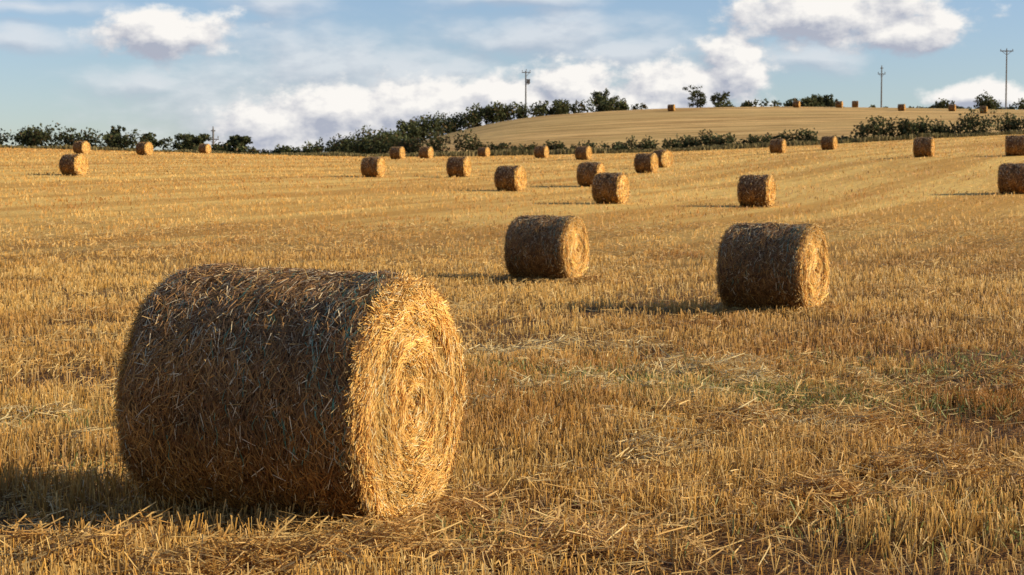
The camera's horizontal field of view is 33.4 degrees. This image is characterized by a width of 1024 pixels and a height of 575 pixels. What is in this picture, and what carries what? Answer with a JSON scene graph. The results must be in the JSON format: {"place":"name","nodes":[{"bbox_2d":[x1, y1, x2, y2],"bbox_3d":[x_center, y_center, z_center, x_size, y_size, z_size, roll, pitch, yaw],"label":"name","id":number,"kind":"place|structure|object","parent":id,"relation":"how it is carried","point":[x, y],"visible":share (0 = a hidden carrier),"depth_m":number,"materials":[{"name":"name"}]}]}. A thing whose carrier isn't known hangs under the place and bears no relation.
{"place":"outdoors","nodes":[
{"label":"outdoors","id":0,"kind":"place"},
{"bbox_2d":[0,107,1023,574],"bbox_3d":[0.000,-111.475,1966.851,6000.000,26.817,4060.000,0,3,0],"label":"field ground","id":1,"kind":"structure","parent":0,"point":[640,125],"depth_m":66.88,"materials":[{"name":"yellow plant"}]},
{"bbox_2d":[16,129,52,145],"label":"tree","id":2,"kind":"object","parent":1,"relation":"on","point":[39,136],"visible":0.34,"depth_m":253.42,"materials":[{"name":"green plant"}]},
{"bbox_2d":[59,153,88,175],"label":"hay bale","id":3,"kind":"object","parent":1,"relation":"on","point":[74,164],"visible":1,"depth_m":106.20,"materials":[{"name":"plant"}]},
{"bbox_2d":[72,140,90,153],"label":"hay bale","id":4,"kind":"object","parent":1,"relation":"on","point":[80,147],"visible":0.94,"depth_m":175.42,"materials":[{"name":"plant"}]},
{"bbox_2d":[104,125,133,145],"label":"tree","id":5,"kind":"object","parent":1,"relation":"on","point":[115,131],"visible":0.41,"depth_m":252.78,"materials":[{"name":"green plant"}]},
{"bbox_2d":[135,142,153,154],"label":"hay bale","id":6,"kind":"object","parent":1,"relation":"on","point":[143,148],"visible":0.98,"depth_m":175.43,"materials":[{"name":"plant"}]},
{"bbox_2d":[139,132,169,147],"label":"tree","id":7,"kind":"object","parent":1,"relation":"on","point":[150,138],"visible":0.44,"depth_m":252.67,"materials":[{"name":"green plant"}]},
{"bbox_2d":[173,132,211,148],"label":"tree","id":8,"kind":"object","parent":1,"relation":"on","point":[199,139],"visible":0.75,"depth_m":250.53,"materials":[{"name":"green plant"}]},
{"bbox_2d":[198,144,211,153],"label":"hay bale","id":9,"kind":"object","parent":1,"relation":"on","point":[204,148],"visible":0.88,"depth_m":234.00,"materials":[{"name":"plant"}]},
{"bbox_2d":[0,121,410,153],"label":"hedge","id":10,"kind":"object","parent":1,"relation":"on","point":[32,138],"visible":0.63,"depth_m":249.98,"materials":[{"name":"green plant"}]},
{"bbox_2d":[210,127,218,144],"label":"utility pole","id":11,"kind":"object","parent":1,"relation":"on","point":[213,139],"visible":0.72,"depth_m":261.04,"materials":[{"name":"brown wood"}]},
{"bbox_2d":[223,134,252,151],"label":"tree","id":12,"kind":"object","parent":1,"relation":"on","point":[236,140],"visible":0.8,"depth_m":251.04,"materials":[{"name":"green plant"}]},
{"bbox_2d":[109,259,470,529],"bbox_3d":[-1.158,0.575,9.155,1.505,1.478,1.511,1,3,22],"label":"hay bale","id":13,"kind":"object","parent":1,"relation":"on","point":[340,393],"visible":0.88,"depth_m":8.65,"materials":[{"name":"plant"}]},
{"bbox_2d":[360,156,386,176],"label":"hay bale","id":14,"kind":"object","parent":1,"relation":"on","point":[371,166],"visible":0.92,"depth_m":113.04,"materials":[{"name":"plant"}]},
{"bbox_2d":[389,146,404,158],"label":"hay bale","id":15,"kind":"object","parent":1,"relation":"on","point":[396,152],"visible":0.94,"depth_m":184.67,"materials":[{"name":"plant"}]},
{"bbox_2d":[396,119,426,142],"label":"tree","id":16,"kind":"object","parent":1,"relation":"on","point":[416,131],"visible":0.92,"depth_m":354.26,"materials":[{"name":"green plant"}]},
{"bbox_2d":[419,146,433,158],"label":"hay bale","id":17,"kind":"object","parent":1,"relation":"on","point":[425,152],"visible":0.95,"depth_m":194.96,"materials":[{"name":"plant"}]},
{"bbox_2d":[445,156,471,176],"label":"hay bale","id":18,"kind":"object","parent":1,"relation":"on","point":[459,166],"visible":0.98,"depth_m":113.05,"materials":[{"name":"plant"}]},
{"bbox_2d":[298,97,647,153],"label":"hedge","id":19,"kind":"object","parent":1,"relation":"on","point":[464,120],"visible":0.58,"depth_m":363.94,"materials":[{"name":"green plant"}]},
{"bbox_2d":[477,147,489,156],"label":"hay bale","id":20,"kind":"object","parent":1,"relation":"on","point":[483,151],"visible":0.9,"depth_m":234.08,"materials":[{"name":"plant"}]},
{"bbox_2d":[477,106,492,124],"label":"tree","id":21,"kind":"object","parent":1,"relation":"on","point":[486,114],"visible":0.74,"depth_m":366.09,"materials":[{"name":"green plant"}]},
{"bbox_2d":[397,125,591,153],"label":"hedge","id":22,"kind":"object","parent":1,"relation":"on","point":[414,147],"visible":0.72,"depth_m":248.39,"materials":[{"name":"green plant"}]},
{"bbox_2d":[494,165,527,190],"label":"hay bale","id":23,"kind":"object","parent":1,"relation":"on","point":[510,178],"visible":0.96,"depth_m":89.82,"materials":[{"name":"plant"}]},
{"bbox_2d":[0,134,1023,574],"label":"stubble","id":24,"kind":"object","parent":1,"relation":"on","point":[12,318],"visible":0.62,"depth_m":15.18,"materials":[{"name":"yellow plant"}]},
{"bbox_2d":[0,214,1023,574],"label":"loose straw","id":25,"kind":"object","parent":1,"relation":"on","point":[328,538],"visible":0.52,"depth_m":10.37,"materials":[{"name":"yellow plant"}]},
{"bbox_2d":[0,129,1023,156],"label":"verge grass","id":26,"kind":"structure","parent":1,"relation":"on","point":[494,152],"depth_m":245.13,"materials":[{"name":"green plant"}]},
{"bbox_2d":[1,343,1023,564],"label":"green weeds","id":27,"kind":"object","parent":1,"relation":"on","point":[820,398],"visible":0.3,"depth_m":14.25,"materials":[{"name":"plant"}]},
{"bbox_2d":[522,69,530,116],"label":"utility pole","id":28,"kind":"object","parent":1,"relation":"on","point":[528,80],"visible":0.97,"depth_m":370.04,"materials":[{"name":"brown wood"}]},
{"bbox_2d":[534,145,548,157],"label":"hay bale","id":29,"kind":"object","parent":1,"relation":"on","point":[541,151],"visible":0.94,"depth_m":184.66,"materials":[{"name":"plant"}]},
{"bbox_2d":[501,213,590,281],"bbox_3d":[0.712,-0.779,34.584,1.436,1.473,1.516,2,3,27],"label":"hay bale","id":30,"kind":"object","parent":1,"relation":"on","point":[549,246],"visible":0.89,"depth_m":34.11,"materials":[{"name":"plant"}]},
{"bbox_2d":[574,146,591,159],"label":"hay bale","id":31,"kind":"object","parent":1,"relation":"on","point":[583,152],"visible":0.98,"depth_m":167.05,"materials":[{"name":"plant"}]},
{"bbox_2d":[576,162,605,186],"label":"hay bale","id":32,"kind":"object","parent":1,"relation":"on","point":[586,172],"visible":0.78,"depth_m":94.66,"materials":[{"name":"plant"}]},
{"bbox_2d":[590,88,619,108],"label":"tree","id":33,"kind":"object","parent":1,"relation":"on","point":[597,95],"visible":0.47,"depth_m":378.89,"materials":[{"name":"green plant"}]},
{"bbox_2d":[591,171,630,203],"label":"hay bale","id":34,"kind":"object","parent":1,"relation":"on","point":[611,188],"visible":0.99,"depth_m":74.47,"materials":[{"name":"plant"}]},
{"bbox_2d":[633,152,658,172],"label":"hay bale","id":35,"kind":"object","parent":1,"relation":"on","point":[645,162],"visible":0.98,"depth_m":116.84,"materials":[{"name":"plant"}]},
{"bbox_2d":[652,149,673,167],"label":"hay bale","id":36,"kind":"object","parent":1,"relation":"on","point":[665,158],"visible":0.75,"depth_m":129.77,"materials":[{"name":"plant"}]},
{"bbox_2d":[667,104,675,110],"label":"hay bale","id":37,"kind":"object","parent":1,"relation":"on","point":[670,107],"visible":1,"depth_m":340.57,"materials":[{"name":"plant"}]},
{"bbox_2d":[682,85,706,107],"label":"tree","id":38,"kind":"object","parent":1,"relation":"on","point":[701,100],"visible":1,"depth_m":379.64,"materials":[{"name":"green plant"}]},
{"bbox_2d":[709,91,729,106],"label":"tree","id":39,"kind":"object","parent":1,"relation":"on","point":[714,98],"visible":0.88,"depth_m":379.73,"materials":[{"name":"green plant"}]},
{"bbox_2d":[590,128,850,149],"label":"hedge","id":40,"kind":"object","parent":1,"relation":"on","point":[707,138],"visible":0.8,"depth_m":248.19,"materials":[{"name":"green plant"}]},
{"bbox_2d":[737,173,776,206],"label":"hay bale","id":41,"kind":"object","parent":1,"relation":"on","point":[756,190],"visible":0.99,"depth_m":71.40,"materials":[{"name":"plant"}]},
{"bbox_2d":[715,220,832,313],"bbox_3d":[3.920,-0.281,25.576,1.436,1.473,1.516,2,4,30],"label":"hay bale","id":42,"kind":"object","parent":1,"relation":"on","point":[768,264],"visible":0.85,"depth_m":25.11,"materials":[{"name":"plant"}]},
{"bbox_2d":[769,139,786,153],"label":"hay bale","id":43,"kind":"object","parent":1,"relation":"on","point":[777,146],"visible":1,"depth_m":159.38,"materials":[{"name":"plant"}]},
{"bbox_2d":[793,101,800,106],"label":"hay bale","id":44,"kind":"object","parent":1,"relation":"on","point":[796,103],"visible":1,"depth_m":350.75,"materials":[{"name":"plant"}]},
{"bbox_2d":[811,93,837,106],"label":"tree","id":45,"kind":"object","parent":1,"relation":"on","point":[824,99],"visible":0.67,"depth_m":379.08,"materials":[{"name":"green plant"}]},
{"bbox_2d":[820,135,837,149],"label":"hay bale","id":46,"kind":"object","parent":1,"relation":"on","point":[829,142],"visible":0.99,"depth_m":167.00,"materials":[{"name":"plant"}]},
{"bbox_2d":[835,101,842,107],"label":"hay bale","id":47,"kind":"object","parent":1,"relation":"on","point":[838,104],"visible":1,"depth_m":350.81,"materials":[{"name":"plant"}]},
{"bbox_2d":[852,101,857,106],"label":"hay bale","id":48,"kind":"object","parent":1,"relation":"on","point":[854,103],"visible":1,"depth_m":354.90,"materials":[{"name":"plant"}]},
{"bbox_2d":[716,91,1023,109],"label":"hedge","id":49,"kind":"object","parent":1,"relation":"on","point":[991,103],"visible":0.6,"depth_m":375.89,"materials":[{"name":"green plant"}]},
{"bbox_2d":[878,65,882,107],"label":"utility pole","id":50,"kind":"object","parent":1,"relation":"on","point":[881,68],"visible":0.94,"depth_m":382.99,"materials":[{"name":"brown wood"}]},
{"bbox_2d":[898,104,905,110],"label":"hay bale","id":51,"kind":"object","parent":1,"relation":"on","point":[901,107],"visible":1,"depth_m":334.03,"materials":[{"name":"plant"}]},
{"bbox_2d":[912,136,935,156],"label":"hay bale","id":52,"kind":"object","parent":1,"relation":"on","point":[923,147],"visible":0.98,"depth_m":116.74,"materials":[{"name":"plant"}]},
{"bbox_2d":[849,107,1023,137],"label":"hedge","id":53,"kind":"object","parent":1,"relation":"on","point":[906,127],"visible":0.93,"depth_m":247.41,"materials":[{"name":"green plant"}]},
{"bbox_2d":[948,104,955,110],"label":"hay bale","id":54,"kind":"object","parent":1,"relation":"on","point":[951,107],"visible":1,"depth_m":334.10,"materials":[{"name":"plant"}]},
{"bbox_2d":[980,106,987,112],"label":"hay bale","id":55,"kind":"object","parent":1,"relation":"on","point":[984,108],"visible":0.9,"depth_m":324.75,"materials":[{"name":"plant"}]},
{"bbox_2d":[1000,48,1012,108],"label":"utility pole","id":56,"kind":"object","parent":1,"relation":"on","point":[1006,51],"visible":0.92,"depth_m":369.97,"materials":[{"name":"brown wood"}]},
{"bbox_2d":[997,162,1023,193],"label":"hay bale","id":57,"kind":"object","parent":1,"relation":"on","point":[1010,180],"visible":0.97,"depth_m":76.07,"materials":[{"name":"plant"}]},
{"bbox_2d":[1005,135,1023,155],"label":"hay bale","id":58,"kind":"object","parent":1,"relation":"on","point":[1014,145],"visible":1,"depth_m":112.95,"materials":[{"name":"plant"}]},
{"bbox_2d":[0,0,1023,152],"label":"sky","id":59,"kind":"structure","parent":0,"point":[292,73],"materials":[{"name":"blue"}]}
]}

